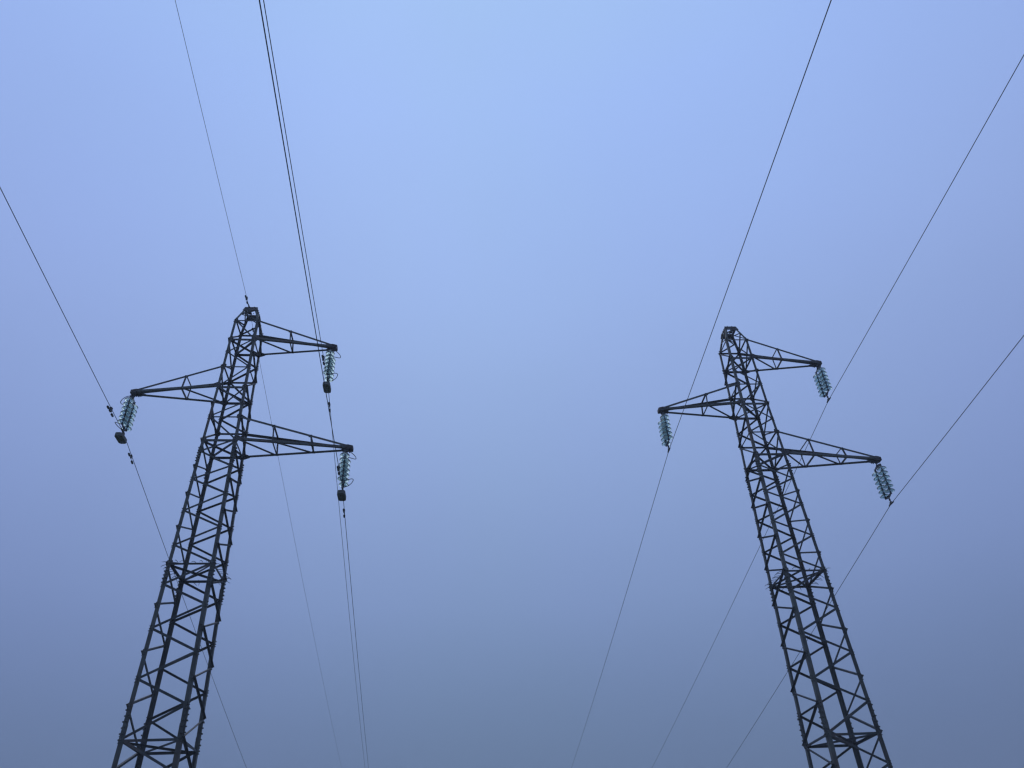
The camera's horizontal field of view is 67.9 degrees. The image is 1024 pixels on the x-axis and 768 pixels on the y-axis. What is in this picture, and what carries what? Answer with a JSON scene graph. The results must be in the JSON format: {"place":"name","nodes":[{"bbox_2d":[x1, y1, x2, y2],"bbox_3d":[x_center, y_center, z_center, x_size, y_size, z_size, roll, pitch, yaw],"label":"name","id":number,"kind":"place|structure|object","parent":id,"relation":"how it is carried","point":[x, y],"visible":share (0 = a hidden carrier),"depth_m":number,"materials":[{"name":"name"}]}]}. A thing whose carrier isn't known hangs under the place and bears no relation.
{"place":"outdoors","nodes":[
{"label":"outdoors","id":0,"kind":"place"},
{"bbox_2d":[0,0,1023,767],"label":"sky","id":1,"kind":"structure","parent":0,"point":[525,223],"materials":[{"name":"blue"}]},
{"bbox_3d":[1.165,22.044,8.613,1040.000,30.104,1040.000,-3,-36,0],"label":"ground","id":2,"kind":"structure","parent":0,"visible":0},
{"bbox_2d":[111,306,353,767],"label":"lattice tower","id":3,"kind":"structure","parent":2,"relation":"on","point":[179,739],"depth_m":23.19,"materials":[{"name":"metal"}]},
{"bbox_2d":[114,394,137,443],"bbox_3d":[-13.043,1.084,25.580,0.522,1.920,0.717,1,-36,-5],"label":"insulator string","id":4,"kind":"object","parent":3,"relation":"hanging from","point":[128,412],"visible":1,"depth_m":25.50,"materials":[{"name":"teal glass"}]},
{"bbox_2d":[0,187,246,767],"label":"conductor wire","id":5,"kind":"object","parent":4,"relation":"hanging from","point":[110,408],"visible":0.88,"depth_m":24.04,"materials":[{"name":"metal"}]},
{"bbox_2d":[175,1,341,767],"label":"earth wire","id":6,"kind":"object","parent":3,"relation":"attached to","point":[246,297],"visible":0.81,"depth_m":28.13,"materials":[{"name":"metal"}]},
{"bbox_2d":[323,349,340,392],"bbox_3d":[-6.499,-0.576,27.476,0.522,1.920,0.717,1,-36,-5],"label":"insulator string","id":7,"kind":"object","parent":3,"relation":"attached to","point":[330,360],"visible":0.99,"depth_m":27.32,"materials":[{"name":"glass"}]},
{"bbox_2d":[263,0,364,764],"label":"conductor wire","id":8,"kind":"object","parent":7,"relation":"attached to","point":[323,359],"visible":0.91,"depth_m":21.90,"materials":[{"name":"metal"}]},
{"bbox_2d":[337,450,355,500],"bbox_3d":[-5.425,2.898,25.015,0.522,1.920,0.717,1,-36,-5],"label":"insulator string","id":9,"kind":"object","parent":3,"relation":"attached to","point":[344,467],"visible":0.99,"depth_m":24.87,"materials":[{"name":"teal glass"}]},
{"bbox_2d":[259,0,368,767],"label":"conductor wire","id":10,"kind":"object","parent":9,"relation":"hanging from","point":[338,468],"visible":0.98,"depth_m":15.71,"materials":[{"name":"metal"}]},
{"bbox_2d":[657,326,892,767],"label":"lattice tower","id":11,"kind":"structure","parent":2,"relation":"on","point":[830,735],"depth_m":24.81,"materials":[{"name":"metal"}]},
{"bbox_2d":[658,411,672,452],"bbox_3d":[5.519,1.643,27.407,0.320,1.775,0.717,0,-36,-4],"label":"insulator string","id":12,"kind":"object","parent":11,"relation":"hanging from","point":[666,436],"visible":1,"depth_m":27.32,"materials":[{"name":"teal glass"}]},
{"bbox_2d":[571,0,831,767],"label":"conductor wire","id":13,"kind":"object","parent":12,"relation":"hanging from","point":[726,291],"visible":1,"depth_m":17.98,"materials":[{"name":"metal"}]},
{"bbox_2d":[813,365,831,402],"bbox_3d":[11.873,-0.088,29.094,0.320,1.775,0.717,0,-36,-4],"label":"insulator string","id":14,"kind":"object","parent":11,"relation":"attached to","point":[823,383],"visible":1,"depth_m":29.03,"materials":[{"name":"teal glass"}]},
{"bbox_2d":[663,55,1023,745],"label":"conductor wire","id":15,"kind":"object","parent":14,"relation":"hanging from","point":[875,318],"visible":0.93,"depth_m":23.33,"materials":[{"name":"metal"}]},
{"bbox_2d":[872,461,894,506],"bbox_3d":[12.970,3.415,26.580,0.320,1.775,0.717,0,-36,-4],"label":"insulator string","id":16,"kind":"object","parent":11,"relation":"attached to","point":[878,478],"visible":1,"depth_m":26.52,"materials":[{"name":"teal glass"}]},
{"bbox_2d":[727,335,1023,766],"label":"conductor wire","id":17,"kind":"object","parent":16,"relation":"hanging from","point":[893,500],"visible":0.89,"depth_m":24.97,"materials":[{"name":"metal"}]}
]}

